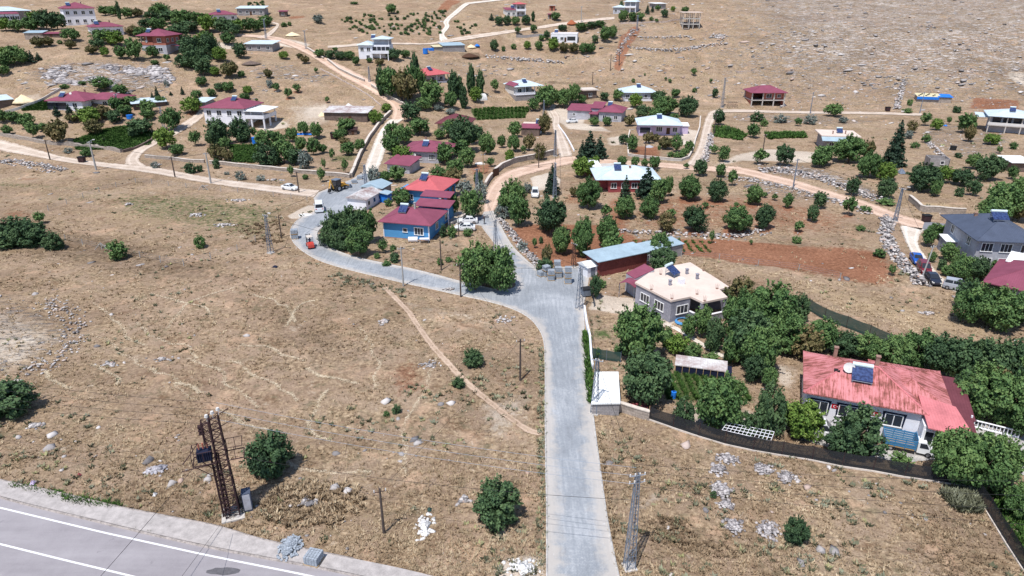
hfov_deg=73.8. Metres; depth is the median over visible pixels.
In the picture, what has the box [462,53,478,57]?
manure heap
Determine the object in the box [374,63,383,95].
poplar tree
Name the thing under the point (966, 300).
walnut tree
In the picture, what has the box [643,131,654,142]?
orchard tree
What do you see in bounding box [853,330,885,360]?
walnut tree
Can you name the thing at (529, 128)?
shed
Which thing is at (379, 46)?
house
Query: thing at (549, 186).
spruce tree
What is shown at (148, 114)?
orchard tree
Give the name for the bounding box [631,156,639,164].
orchard tree
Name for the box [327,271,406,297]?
grey weeds
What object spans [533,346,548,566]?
kerb weeds
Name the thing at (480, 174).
orchard tree
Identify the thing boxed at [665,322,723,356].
garden path
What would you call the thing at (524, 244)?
silver bush
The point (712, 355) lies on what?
bush
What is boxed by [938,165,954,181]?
orchard tree
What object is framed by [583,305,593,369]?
garden wall
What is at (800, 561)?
boulder
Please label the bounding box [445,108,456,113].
silver tree
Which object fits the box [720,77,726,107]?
lattice pole
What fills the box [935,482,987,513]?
grey weeds
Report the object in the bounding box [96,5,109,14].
orchard tree
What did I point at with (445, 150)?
orchard tree
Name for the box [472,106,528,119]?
vegetable plants
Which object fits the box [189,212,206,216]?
rock pile
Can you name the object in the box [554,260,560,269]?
paver pallet
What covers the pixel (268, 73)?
orchard tree
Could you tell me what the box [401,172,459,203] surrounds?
house
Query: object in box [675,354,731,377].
henhouse
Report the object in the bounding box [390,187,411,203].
orchard tree
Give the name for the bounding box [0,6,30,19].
long building
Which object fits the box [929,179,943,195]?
orchard tree
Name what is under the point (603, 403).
shed
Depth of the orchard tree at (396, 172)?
171.56 m
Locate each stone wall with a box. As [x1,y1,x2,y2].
[0,132,122,152]
[122,137,152,152]
[144,154,204,162]
[209,160,350,177]
[320,68,380,105]
[327,58,364,81]
[349,110,390,177]
[371,84,404,104]
[484,172,492,185]
[494,149,553,170]
[619,401,649,420]
[621,19,679,23]
[908,195,966,213]
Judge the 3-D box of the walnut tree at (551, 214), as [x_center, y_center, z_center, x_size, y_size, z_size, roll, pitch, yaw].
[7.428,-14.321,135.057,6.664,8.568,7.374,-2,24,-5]
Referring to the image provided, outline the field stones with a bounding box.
[0,248,1015,575]
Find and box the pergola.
[722,423,774,439]
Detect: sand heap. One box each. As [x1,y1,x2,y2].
[12,94,34,103]
[286,32,300,35]
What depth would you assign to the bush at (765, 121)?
240.39 m
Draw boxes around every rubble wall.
[0,158,67,172]
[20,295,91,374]
[485,54,563,63]
[495,215,544,266]
[613,29,635,61]
[617,228,771,239]
[627,42,723,51]
[637,35,691,38]
[700,132,714,161]
[725,175,873,213]
[758,166,888,200]
[876,214,932,286]
[893,77,907,109]
[922,135,945,155]
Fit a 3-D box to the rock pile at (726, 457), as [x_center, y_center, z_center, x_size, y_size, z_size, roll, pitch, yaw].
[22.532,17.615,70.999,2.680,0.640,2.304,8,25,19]
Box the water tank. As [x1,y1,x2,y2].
[408,237,417,242]
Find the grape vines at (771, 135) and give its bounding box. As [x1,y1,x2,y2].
[764,130,807,139]
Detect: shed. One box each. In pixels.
[0,94,13,108]
[24,30,60,39]
[130,97,166,110]
[196,97,215,108]
[322,105,374,121]
[346,178,391,209]
[521,119,541,135]
[583,236,684,276]
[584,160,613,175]
[591,372,619,415]
[625,264,653,296]
[649,2,667,8]
[914,93,953,102]
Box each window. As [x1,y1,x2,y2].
[47,102,58,108]
[56,103,65,108]
[216,110,221,115]
[414,227,423,235]
[429,154,434,159]
[610,183,616,188]
[631,183,636,188]
[640,127,649,132]
[640,292,649,304]
[654,299,663,312]
[656,127,662,131]
[675,304,688,314]
[814,400,828,414]
[836,404,857,416]
[882,413,903,428]
[922,430,939,446]
[949,224,954,233]
[965,236,971,245]
[980,243,994,251]
[992,117,1001,122]
[999,244,1013,252]
[1002,118,1011,122]
[1013,118,1022,123]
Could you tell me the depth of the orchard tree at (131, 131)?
211.31 m
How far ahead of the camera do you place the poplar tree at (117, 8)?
326.10 m
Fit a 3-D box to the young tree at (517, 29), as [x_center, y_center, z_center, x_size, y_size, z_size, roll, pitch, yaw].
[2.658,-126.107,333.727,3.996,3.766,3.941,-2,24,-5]
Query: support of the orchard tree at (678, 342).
on the ground at (306, 102)
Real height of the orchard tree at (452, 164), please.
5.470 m
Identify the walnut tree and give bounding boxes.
[339,204,369,236]
[344,223,373,255]
[448,114,477,145]
[453,240,491,290]
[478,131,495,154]
[478,244,516,291]
[497,175,527,215]
[532,194,566,233]
[551,224,570,254]
[571,215,594,256]
[575,175,602,208]
[596,213,619,243]
[612,302,668,357]
[613,195,636,218]
[618,344,673,405]
[638,194,660,218]
[648,244,677,268]
[650,231,673,248]
[652,95,679,114]
[676,94,698,116]
[678,173,701,199]
[682,204,709,231]
[695,370,749,428]
[706,178,729,201]
[713,108,725,124]
[721,204,753,231]
[722,285,761,334]
[722,330,742,364]
[724,307,773,362]
[740,324,787,367]
[741,352,770,381]
[744,183,764,204]
[750,279,800,320]
[753,203,776,228]
[767,305,807,353]
[805,315,841,349]
[821,423,847,451]
[832,132,868,162]
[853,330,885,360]
[856,149,884,177]
[875,176,898,197]
[878,332,916,365]
[903,327,942,368]
[905,161,946,190]
[923,331,962,373]
[927,424,985,484]
[939,334,991,377]
[948,251,977,277]
[951,281,998,323]
[956,359,1015,422]
[956,425,1022,493]
[969,255,992,279]
[970,337,1021,378]
[971,153,1008,179]
[973,284,1023,332]
[974,195,1015,217]
[983,369,1023,428]
[985,177,1023,214]
[996,435,1023,479]
[1003,479,1023,517]
[1005,400,1023,437]
[1015,290,1023,323]
[1015,356,1023,376]
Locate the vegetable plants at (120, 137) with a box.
[73,125,153,149]
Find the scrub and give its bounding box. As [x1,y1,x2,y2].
[0,122,1023,575]
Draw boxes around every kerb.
[0,479,353,558]
[0,496,362,575]
[290,217,547,575]
[317,226,516,289]
[493,211,535,267]
[583,306,619,575]
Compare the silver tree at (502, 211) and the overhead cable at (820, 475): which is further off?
the silver tree at (502, 211)
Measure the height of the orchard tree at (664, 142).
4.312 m
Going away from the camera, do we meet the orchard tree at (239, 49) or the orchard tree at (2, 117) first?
the orchard tree at (2, 117)
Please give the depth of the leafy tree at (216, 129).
206.35 m
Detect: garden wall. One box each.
[5,88,60,111]
[450,213,468,224]
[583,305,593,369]
[627,116,700,160]
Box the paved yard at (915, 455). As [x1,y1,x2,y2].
[800,422,1023,474]
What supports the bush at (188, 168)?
on the ground at (306, 102)
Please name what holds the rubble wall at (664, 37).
on the ground at (306, 102)
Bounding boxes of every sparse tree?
[82,119,104,133]
[533,143,546,159]
[657,211,677,231]
[723,275,754,300]
[791,323,825,359]
[906,119,919,131]
[989,365,1012,380]
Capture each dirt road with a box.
[0,140,318,196]
[220,33,403,118]
[362,119,403,172]
[483,156,573,211]
[572,156,923,228]
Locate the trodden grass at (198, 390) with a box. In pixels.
[44,286,436,475]
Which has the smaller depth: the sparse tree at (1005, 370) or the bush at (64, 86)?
the sparse tree at (1005, 370)
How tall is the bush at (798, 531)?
3.127 m
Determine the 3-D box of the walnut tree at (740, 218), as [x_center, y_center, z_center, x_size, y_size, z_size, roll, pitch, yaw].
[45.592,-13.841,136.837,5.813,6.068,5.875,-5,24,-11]
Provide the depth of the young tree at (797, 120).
241.28 m
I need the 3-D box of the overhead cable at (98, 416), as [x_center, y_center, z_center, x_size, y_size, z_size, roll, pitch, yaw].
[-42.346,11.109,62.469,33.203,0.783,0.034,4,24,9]
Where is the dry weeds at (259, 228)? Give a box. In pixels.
[233,219,284,246]
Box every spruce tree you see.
[542,164,560,194]
[882,120,907,167]
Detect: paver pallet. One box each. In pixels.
[290,228,298,239]
[303,547,324,567]
[537,269,543,276]
[542,264,550,276]
[547,269,554,280]
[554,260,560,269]
[555,266,561,278]
[564,266,571,283]
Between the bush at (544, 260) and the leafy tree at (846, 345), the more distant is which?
the bush at (544, 260)
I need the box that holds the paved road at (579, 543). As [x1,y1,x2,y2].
[292,173,617,575]
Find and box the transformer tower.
[182,407,252,523]
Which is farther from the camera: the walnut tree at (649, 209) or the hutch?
the hutch
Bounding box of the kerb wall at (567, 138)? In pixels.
[558,125,574,151]
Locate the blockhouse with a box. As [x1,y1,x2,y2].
[924,155,950,167]
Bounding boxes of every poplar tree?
[114,0,120,18]
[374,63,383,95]
[410,50,419,69]
[447,69,459,95]
[457,75,463,98]
[459,84,468,108]
[466,62,475,92]
[475,68,484,93]
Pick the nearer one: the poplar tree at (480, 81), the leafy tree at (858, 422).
the leafy tree at (858, 422)
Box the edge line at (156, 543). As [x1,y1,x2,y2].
[0,507,311,575]
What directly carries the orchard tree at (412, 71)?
on the ground at (306, 102)
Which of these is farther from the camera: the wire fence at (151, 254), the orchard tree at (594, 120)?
the orchard tree at (594, 120)
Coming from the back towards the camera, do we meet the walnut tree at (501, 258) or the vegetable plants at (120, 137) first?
the vegetable plants at (120, 137)
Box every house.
[44,89,136,110]
[58,2,95,25]
[86,20,123,34]
[135,28,180,54]
[200,95,277,128]
[208,9,237,19]
[357,34,393,60]
[378,189,455,240]
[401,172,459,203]
[406,137,455,163]
[423,66,449,82]
[434,113,475,130]
[502,2,525,15]
[503,78,543,100]
[551,29,578,42]
[567,101,627,121]
[580,87,598,99]
[590,162,660,191]
[613,0,640,13]
[618,83,655,100]
[635,113,688,135]
[635,262,728,322]
[743,85,787,106]
[802,345,976,446]
[815,127,861,146]
[937,209,1023,269]
[975,106,1023,134]
[983,251,1023,294]
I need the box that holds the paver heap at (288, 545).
[276,534,303,561]
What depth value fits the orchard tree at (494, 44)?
314.34 m
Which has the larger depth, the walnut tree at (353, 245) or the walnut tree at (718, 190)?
the walnut tree at (718, 190)
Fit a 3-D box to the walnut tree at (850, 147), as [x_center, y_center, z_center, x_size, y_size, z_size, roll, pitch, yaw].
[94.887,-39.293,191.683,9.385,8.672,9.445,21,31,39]
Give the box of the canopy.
[619,277,636,300]
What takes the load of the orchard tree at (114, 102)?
on the ground at (306, 102)
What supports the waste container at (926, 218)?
on the side street
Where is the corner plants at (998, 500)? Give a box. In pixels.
[986,488,1023,546]
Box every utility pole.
[87,139,96,169]
[203,152,211,182]
[373,488,386,533]
[397,247,404,285]
[439,240,441,270]
[456,263,461,296]
[516,339,524,380]
[793,159,799,186]
[922,245,936,275]
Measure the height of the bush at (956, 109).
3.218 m
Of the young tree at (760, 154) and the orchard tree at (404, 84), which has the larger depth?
the orchard tree at (404, 84)
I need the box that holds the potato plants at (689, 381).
[664,370,751,400]
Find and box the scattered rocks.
[16,0,1023,284]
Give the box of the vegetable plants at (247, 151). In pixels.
[228,143,266,162]
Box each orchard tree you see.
[0,17,10,30]
[0,44,24,64]
[0,54,14,65]
[0,64,9,74]
[0,109,6,122]
[0,124,13,132]
[4,111,18,122]
[7,18,22,31]
[12,50,28,64]
[14,112,35,125]
[19,16,38,29]
[24,10,38,28]
[29,36,46,46]
[30,8,55,29]
[37,122,46,129]
[42,36,54,45]
[42,116,67,141]
[46,11,66,28]
[59,28,80,39]
[63,39,76,48]
[64,113,77,121]
[72,106,100,122]
[84,44,97,53]
[87,28,109,41]
[87,76,113,89]
[88,37,104,47]
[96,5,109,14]
[96,103,110,118]
[98,47,109,55]
[101,30,123,44]
[104,109,122,122]
[105,5,121,15]
[107,96,123,110]
[111,83,127,93]
[112,45,125,58]
[117,104,132,115]
[121,7,131,16]
[122,36,144,60]
[122,96,139,104]
[124,24,139,33]
[124,118,154,133]
[127,127,139,136]
[131,7,144,16]
[133,26,146,39]
[137,18,151,27]
[139,99,155,110]
[139,108,155,118]
[143,10,158,17]
[144,45,159,57]
[147,17,168,28]
[148,2,170,13]
[149,60,159,64]
[152,127,176,148]
[154,95,167,100]
[157,9,178,23]
[158,106,183,129]
[165,23,189,38]
[168,143,185,154]
[169,8,195,24]
[178,20,199,31]
[178,96,201,112]
[190,11,204,22]
[190,89,202,97]
[191,57,210,75]
[193,30,216,40]
[194,76,206,85]
[197,13,216,31]
[206,88,216,96]
[207,142,223,160]
[209,66,219,74]
[211,46,227,61]
[212,16,232,31]
[214,82,223,89]
[218,136,232,148]
[219,32,236,44]
[219,60,238,77]
[221,22,242,33]
[221,146,233,161]
[222,81,233,91]
[231,18,245,32]
[231,41,246,57]
[237,71,244,76]
[238,93,249,98]
[241,17,257,31]
[241,85,252,93]
[253,129,276,145]
[255,20,266,29]
[257,14,273,24]
[263,67,272,77]
[268,138,295,162]
[269,131,286,141]
[271,156,282,163]
[278,51,288,57]
[285,127,298,141]
[286,147,303,164]
[293,136,305,148]
[297,121,308,132]
[300,55,309,62]
[304,137,320,154]
[308,122,323,138]
[313,48,325,55]
[317,144,327,152]
[324,49,335,58]
[332,128,346,138]
[334,51,343,59]
[335,118,355,131]
[337,136,349,143]
[339,141,355,154]
[343,51,354,59]
[351,56,359,63]
[354,139,364,149]
[361,207,377,241]
[368,109,381,124]
[375,57,383,64]
[376,66,396,95]
[378,171,390,180]
[380,103,391,111]
[380,132,401,154]
[383,121,397,137]
[385,3,396,13]
[385,48,402,59]
[386,165,405,180]
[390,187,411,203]
[391,66,416,101]
[392,145,413,155]
[393,123,414,143]
[398,101,421,119]
[400,49,409,57]
[404,65,420,98]
[408,117,429,134]
[416,96,433,109]
[417,67,427,92]
[420,79,444,105]
[427,165,445,176]
[433,141,456,164]
[434,128,445,138]
[441,118,457,133]
[442,166,462,183]
[443,91,458,107]
[446,159,464,170]
[447,193,460,212]
[448,137,468,154]
[457,146,476,167]
[459,187,483,215]
[469,86,482,102]
[471,124,483,143]
[474,170,482,185]
[490,38,498,49]
[494,16,502,25]
[497,134,505,147]
[502,15,511,23]
[504,148,514,159]
[507,120,521,134]
[507,134,519,151]
[507,194,530,225]
[511,16,519,24]
[521,15,530,23]
[523,41,531,48]
[523,133,535,150]
[527,97,539,110]
[534,40,543,49]
[534,84,558,108]
[537,111,551,134]
[541,244,552,259]
[544,30,549,39]
[546,37,558,48]
[551,12,560,20]
[555,87,570,107]
[558,24,566,29]
[558,40,568,52]
[568,42,578,51]
[568,83,581,102]
[569,187,576,196]
[571,156,594,176]
[575,22,587,30]
[576,94,586,102]
[578,42,590,52]
[587,21,597,28]
[587,116,599,124]
[589,43,595,53]
[589,272,601,298]
[591,34,598,42]
[592,155,599,162]
[595,20,605,25]
[599,25,611,41]
[600,92,608,99]
[601,231,623,246]
[602,116,612,125]
[610,25,617,38]
[613,89,624,100]
[617,155,627,164]
[618,9,628,20]
[618,134,627,143]
[624,114,635,125]
[626,134,638,150]
[628,12,637,21]
[628,92,642,107]
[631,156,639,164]
[635,104,650,116]
[636,12,644,19]
[641,158,648,165]
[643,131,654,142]
[647,106,665,115]
[648,156,660,169]
[649,176,668,201]
[650,89,667,102]
[653,133,660,140]
[658,136,671,148]
[660,9,667,16]
[662,326,672,349]
[664,333,690,353]
[665,176,673,195]
[670,88,680,95]
[670,133,682,149]
[680,148,688,154]
[680,313,698,338]
[681,6,689,11]
[681,342,702,356]
[684,140,694,151]
[693,158,707,175]
[694,304,712,336]
[712,88,718,96]
[715,163,725,176]
[717,145,730,159]
[747,123,761,137]
[761,366,779,385]
[774,143,795,165]
[776,401,790,426]
[782,192,794,207]
[807,203,819,221]
[810,149,830,167]
[811,144,836,164]
[812,190,829,206]
[823,103,844,115]
[845,176,861,195]
[862,138,876,155]
[921,225,939,246]
[927,252,937,261]
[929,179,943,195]
[929,222,941,231]
[930,118,944,129]
[935,224,944,235]
[937,259,946,269]
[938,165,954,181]
[939,241,960,259]
[940,264,953,276]
[952,167,974,185]
[953,276,986,298]
[955,112,978,132]
[963,123,977,141]
[965,152,983,168]
[966,178,983,195]
[983,133,1003,143]
[1008,165,1020,178]
[1012,201,1023,220]
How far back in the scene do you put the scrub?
68.50 m
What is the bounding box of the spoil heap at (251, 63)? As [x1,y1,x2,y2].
[241,61,260,64]
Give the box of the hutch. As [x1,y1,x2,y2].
[347,127,357,134]
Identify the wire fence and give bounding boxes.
[47,178,306,210]
[64,235,255,265]
[681,251,841,278]
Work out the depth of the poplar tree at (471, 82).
263.22 m
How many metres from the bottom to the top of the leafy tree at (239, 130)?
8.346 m
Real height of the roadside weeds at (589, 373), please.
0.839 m
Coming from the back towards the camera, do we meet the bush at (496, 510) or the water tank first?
the water tank
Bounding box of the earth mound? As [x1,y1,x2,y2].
[567,20,576,24]
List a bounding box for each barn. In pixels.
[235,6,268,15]
[244,40,280,51]
[428,42,464,51]
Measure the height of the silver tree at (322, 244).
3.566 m
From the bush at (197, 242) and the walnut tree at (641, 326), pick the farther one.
the bush at (197, 242)
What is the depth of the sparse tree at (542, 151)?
194.01 m
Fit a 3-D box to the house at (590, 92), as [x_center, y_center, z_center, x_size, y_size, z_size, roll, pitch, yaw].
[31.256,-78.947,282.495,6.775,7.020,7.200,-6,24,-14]
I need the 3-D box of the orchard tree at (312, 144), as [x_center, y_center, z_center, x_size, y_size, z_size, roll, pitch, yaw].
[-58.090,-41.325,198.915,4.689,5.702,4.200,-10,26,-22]
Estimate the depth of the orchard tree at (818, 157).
185.80 m
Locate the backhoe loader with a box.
[328,178,351,192]
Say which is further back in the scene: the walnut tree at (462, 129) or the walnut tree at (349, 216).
the walnut tree at (462, 129)
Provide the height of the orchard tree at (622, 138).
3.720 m
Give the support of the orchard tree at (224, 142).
on the ground at (306, 102)
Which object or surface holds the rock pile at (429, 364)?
on the ground at (306, 102)
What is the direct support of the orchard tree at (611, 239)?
on the ground at (306, 102)
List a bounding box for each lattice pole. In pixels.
[262,212,274,253]
[363,164,366,183]
[475,169,478,190]
[492,219,497,250]
[552,162,556,197]
[553,130,556,156]
[571,243,576,268]
[574,265,588,310]
[588,357,602,415]
[621,472,645,572]
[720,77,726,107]
[893,186,910,221]
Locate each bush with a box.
[0,215,33,248]
[0,374,39,418]
[3,217,50,248]
[38,231,65,250]
[59,84,69,87]
[63,147,73,153]
[79,147,90,156]
[104,239,129,260]
[150,161,159,167]
[183,161,197,173]
[193,235,205,248]
[196,165,202,171]
[212,158,220,168]
[232,170,245,180]
[256,175,266,180]
[382,260,390,266]
[383,198,391,206]
[388,252,399,262]
[391,404,401,413]
[439,224,446,237]
[445,256,452,262]
[446,224,456,237]
[451,376,465,388]
[462,348,484,367]
[463,228,472,236]
[471,473,523,533]
[516,240,527,251]
[535,257,552,270]
[600,278,606,287]
[613,343,625,354]
[669,113,680,117]
[672,151,684,157]
[701,351,719,359]
[709,491,716,498]
[750,110,764,121]
[760,118,768,126]
[772,113,789,122]
[783,513,811,545]
[791,235,801,243]
[803,114,817,123]
[855,225,865,230]
[859,205,872,211]
[873,248,887,257]
[874,197,895,205]
[887,450,915,463]
[902,107,912,112]
[907,98,912,105]
[910,142,920,147]
[921,133,932,141]
[951,105,962,112]
[954,152,962,157]
[954,186,964,196]
[1009,141,1018,149]
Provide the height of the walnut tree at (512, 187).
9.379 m
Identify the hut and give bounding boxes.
[277,10,288,16]
[548,5,555,10]
[577,260,597,277]
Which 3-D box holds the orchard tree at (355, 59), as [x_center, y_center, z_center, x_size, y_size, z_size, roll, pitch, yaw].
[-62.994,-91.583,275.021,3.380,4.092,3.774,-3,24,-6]
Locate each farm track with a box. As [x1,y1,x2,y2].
[125,109,203,165]
[256,22,278,38]
[328,17,613,47]
[439,0,499,40]
[549,104,571,156]
[687,109,921,165]
[900,225,957,291]
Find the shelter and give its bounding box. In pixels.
[997,155,1023,171]
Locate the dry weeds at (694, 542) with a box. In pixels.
[639,513,739,558]
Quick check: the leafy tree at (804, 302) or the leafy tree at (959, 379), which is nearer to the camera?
the leafy tree at (959, 379)
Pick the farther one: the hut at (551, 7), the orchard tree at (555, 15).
the hut at (551, 7)
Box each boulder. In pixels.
[42,443,55,451]
[46,430,57,438]
[142,455,154,464]
[166,480,176,488]
[329,482,339,489]
[332,451,339,455]
[343,487,351,493]
[380,397,391,404]
[410,436,418,442]
[413,440,421,445]
[446,401,455,405]
[680,440,690,448]
[797,558,804,566]
[816,545,824,553]
[829,544,839,555]
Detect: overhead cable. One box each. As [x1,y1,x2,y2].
[0,398,203,416]
[2,390,208,409]
[2,407,214,424]
[5,382,210,402]
[103,464,196,572]
[213,418,622,482]
[216,402,635,467]
[219,411,633,475]
[231,455,625,499]
[266,166,361,214]
[266,215,395,246]
[381,344,516,487]
[465,264,560,268]
[555,131,555,162]
[597,359,637,473]
[635,464,984,480]
[638,486,1015,523]
[640,479,1021,509]
[643,472,1023,495]
[798,159,898,187]
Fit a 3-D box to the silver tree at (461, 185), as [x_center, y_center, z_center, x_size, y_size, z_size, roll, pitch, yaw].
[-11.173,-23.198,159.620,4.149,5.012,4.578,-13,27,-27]
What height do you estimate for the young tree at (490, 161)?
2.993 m
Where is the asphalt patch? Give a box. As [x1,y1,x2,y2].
[206,567,239,574]
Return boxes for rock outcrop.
[38,64,175,88]
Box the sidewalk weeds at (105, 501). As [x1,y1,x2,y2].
[58,491,123,506]
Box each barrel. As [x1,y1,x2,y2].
[423,48,427,53]
[671,390,676,398]
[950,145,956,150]
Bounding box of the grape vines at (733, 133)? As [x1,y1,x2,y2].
[712,124,747,139]
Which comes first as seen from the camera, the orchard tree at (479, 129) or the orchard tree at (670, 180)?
the orchard tree at (670, 180)
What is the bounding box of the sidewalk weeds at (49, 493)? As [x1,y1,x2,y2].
[8,480,62,496]
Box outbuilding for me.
[384,154,421,173]
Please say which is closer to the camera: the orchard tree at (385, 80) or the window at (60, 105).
the window at (60, 105)
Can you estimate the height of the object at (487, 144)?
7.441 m
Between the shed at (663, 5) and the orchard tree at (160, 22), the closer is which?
the orchard tree at (160, 22)
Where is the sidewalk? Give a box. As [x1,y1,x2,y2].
[0,480,431,575]
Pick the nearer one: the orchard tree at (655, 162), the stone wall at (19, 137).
the orchard tree at (655, 162)
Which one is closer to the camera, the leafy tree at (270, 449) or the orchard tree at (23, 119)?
the leafy tree at (270, 449)
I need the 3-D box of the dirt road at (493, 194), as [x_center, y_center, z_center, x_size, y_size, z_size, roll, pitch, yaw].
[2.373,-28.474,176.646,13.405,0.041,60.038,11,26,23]
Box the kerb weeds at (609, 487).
[597,433,623,567]
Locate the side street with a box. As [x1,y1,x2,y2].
[922,222,943,229]
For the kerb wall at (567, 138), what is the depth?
220.98 m
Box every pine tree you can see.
[26,50,36,61]
[35,52,42,59]
[52,105,61,115]
[65,104,72,112]
[154,86,159,96]
[575,140,586,158]
[580,130,598,159]
[594,137,608,158]
[619,175,631,197]
[633,167,654,197]
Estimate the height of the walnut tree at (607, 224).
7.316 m
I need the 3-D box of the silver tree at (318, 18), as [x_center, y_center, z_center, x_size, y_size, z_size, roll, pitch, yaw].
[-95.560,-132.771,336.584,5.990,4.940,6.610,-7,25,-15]
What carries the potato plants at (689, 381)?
on the ground at (306, 102)
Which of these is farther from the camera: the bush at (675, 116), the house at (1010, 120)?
the bush at (675, 116)
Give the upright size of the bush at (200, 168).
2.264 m
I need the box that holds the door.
[591,267,594,276]
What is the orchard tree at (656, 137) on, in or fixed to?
on the ground at (306, 102)
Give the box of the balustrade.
[974,420,1019,437]
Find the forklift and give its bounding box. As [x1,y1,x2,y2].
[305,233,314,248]
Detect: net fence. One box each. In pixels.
[592,347,621,362]
[649,405,970,486]
[809,299,893,340]
[973,484,1023,569]
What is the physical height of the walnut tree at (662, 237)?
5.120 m
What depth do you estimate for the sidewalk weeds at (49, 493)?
66.86 m
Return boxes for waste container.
[76,156,85,162]
[581,286,591,296]
[921,214,932,221]
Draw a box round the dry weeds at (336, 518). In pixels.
[255,477,365,528]
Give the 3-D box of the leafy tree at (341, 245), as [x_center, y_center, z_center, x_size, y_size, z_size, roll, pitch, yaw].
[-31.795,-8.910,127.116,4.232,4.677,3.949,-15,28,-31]
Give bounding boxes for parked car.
[281,183,297,190]
[313,200,324,212]
[454,222,475,230]
[457,215,477,223]
[531,187,538,196]
[566,118,577,122]
[814,418,832,437]
[909,252,924,263]
[916,258,931,273]
[924,271,941,284]
[942,276,964,289]
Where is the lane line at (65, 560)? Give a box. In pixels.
[0,543,132,575]
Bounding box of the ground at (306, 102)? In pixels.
[0,0,1023,575]
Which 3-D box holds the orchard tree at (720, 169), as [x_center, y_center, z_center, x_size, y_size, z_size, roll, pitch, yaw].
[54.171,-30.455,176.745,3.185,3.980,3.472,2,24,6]
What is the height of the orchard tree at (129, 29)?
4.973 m
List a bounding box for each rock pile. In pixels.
[25,422,45,429]
[94,360,125,366]
[142,464,167,474]
[145,356,180,361]
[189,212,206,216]
[213,223,237,226]
[226,198,251,201]
[289,495,318,506]
[377,318,389,325]
[418,359,441,368]
[455,494,472,505]
[494,315,517,322]
[499,558,540,575]
[708,462,728,476]
[709,480,734,501]
[710,33,728,40]
[714,500,734,509]
[715,452,740,465]
[721,517,745,537]
[754,462,775,474]
[755,519,782,541]
[776,470,801,485]
[918,311,939,314]
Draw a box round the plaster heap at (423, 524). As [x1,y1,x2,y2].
[413,512,435,540]
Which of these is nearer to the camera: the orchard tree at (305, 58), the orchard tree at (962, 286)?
the orchard tree at (962, 286)
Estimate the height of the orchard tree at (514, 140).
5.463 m
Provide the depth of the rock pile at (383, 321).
99.72 m
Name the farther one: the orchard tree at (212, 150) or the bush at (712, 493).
the orchard tree at (212, 150)
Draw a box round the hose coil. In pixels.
[675,317,683,324]
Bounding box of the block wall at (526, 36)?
[516,34,543,37]
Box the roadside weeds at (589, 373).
[580,329,593,402]
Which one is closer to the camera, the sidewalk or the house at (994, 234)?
the sidewalk
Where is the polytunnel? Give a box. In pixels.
[477,93,487,100]
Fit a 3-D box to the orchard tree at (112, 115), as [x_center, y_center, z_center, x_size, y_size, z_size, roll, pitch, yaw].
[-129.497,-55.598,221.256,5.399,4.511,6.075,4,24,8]
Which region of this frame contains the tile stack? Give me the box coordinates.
[630,403,647,407]
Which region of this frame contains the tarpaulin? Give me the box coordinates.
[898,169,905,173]
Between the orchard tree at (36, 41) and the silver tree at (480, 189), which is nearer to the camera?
the silver tree at (480, 189)
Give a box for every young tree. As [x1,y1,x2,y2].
[23,121,38,137]
[32,211,44,221]
[162,54,169,59]
[188,130,201,144]
[251,126,255,135]
[271,83,279,90]
[284,88,291,98]
[287,165,293,175]
[292,83,300,90]
[316,167,325,181]
[320,158,325,166]
[329,148,334,158]
[341,159,347,172]
[376,239,387,250]
[390,244,396,252]
[487,157,493,166]
[490,79,498,92]
[513,26,520,31]
[530,25,536,32]
[532,238,536,247]
[600,203,612,215]
[666,208,677,215]
[709,144,717,153]
[709,230,714,241]
[728,169,737,184]
[753,148,770,161]
[794,118,802,124]
[794,220,804,231]
[842,196,857,215]
[887,264,896,274]
[920,111,932,125]
[995,146,1002,153]
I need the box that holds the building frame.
[680,12,702,28]
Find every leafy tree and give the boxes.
[172,52,192,66]
[175,34,206,53]
[179,44,212,67]
[198,31,220,56]
[203,116,230,146]
[228,115,251,141]
[241,427,297,480]
[251,141,278,165]
[318,208,345,248]
[330,227,347,250]
[671,395,694,421]
[704,314,725,351]
[731,410,756,436]
[752,378,787,439]
[787,398,828,442]
[791,291,811,321]
[829,329,861,357]
[830,400,889,456]
[876,161,898,179]
[953,367,975,412]
[992,334,1023,378]
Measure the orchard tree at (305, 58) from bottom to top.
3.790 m
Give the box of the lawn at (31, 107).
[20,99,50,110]
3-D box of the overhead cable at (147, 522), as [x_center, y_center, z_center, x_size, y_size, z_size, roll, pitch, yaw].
[-28.367,18.207,52.635,0.044,0.701,18.030,2,24,5]
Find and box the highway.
[0,499,348,575]
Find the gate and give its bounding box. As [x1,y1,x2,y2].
[493,167,498,176]
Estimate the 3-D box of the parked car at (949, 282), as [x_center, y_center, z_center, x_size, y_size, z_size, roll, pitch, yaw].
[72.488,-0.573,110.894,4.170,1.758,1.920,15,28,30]
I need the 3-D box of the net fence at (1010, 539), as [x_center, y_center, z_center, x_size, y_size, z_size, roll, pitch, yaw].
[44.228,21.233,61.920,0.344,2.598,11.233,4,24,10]
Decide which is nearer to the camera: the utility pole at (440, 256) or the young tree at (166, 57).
the utility pole at (440, 256)
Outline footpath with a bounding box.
[383,287,541,434]
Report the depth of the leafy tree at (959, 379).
77.25 m
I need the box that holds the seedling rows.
[632,239,711,252]
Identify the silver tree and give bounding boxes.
[266,78,272,87]
[296,149,313,168]
[312,13,322,22]
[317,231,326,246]
[366,165,380,180]
[432,104,444,110]
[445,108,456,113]
[455,178,472,195]
[474,180,487,202]
[494,204,508,218]
[523,182,531,192]
[839,117,847,122]
[904,130,913,138]

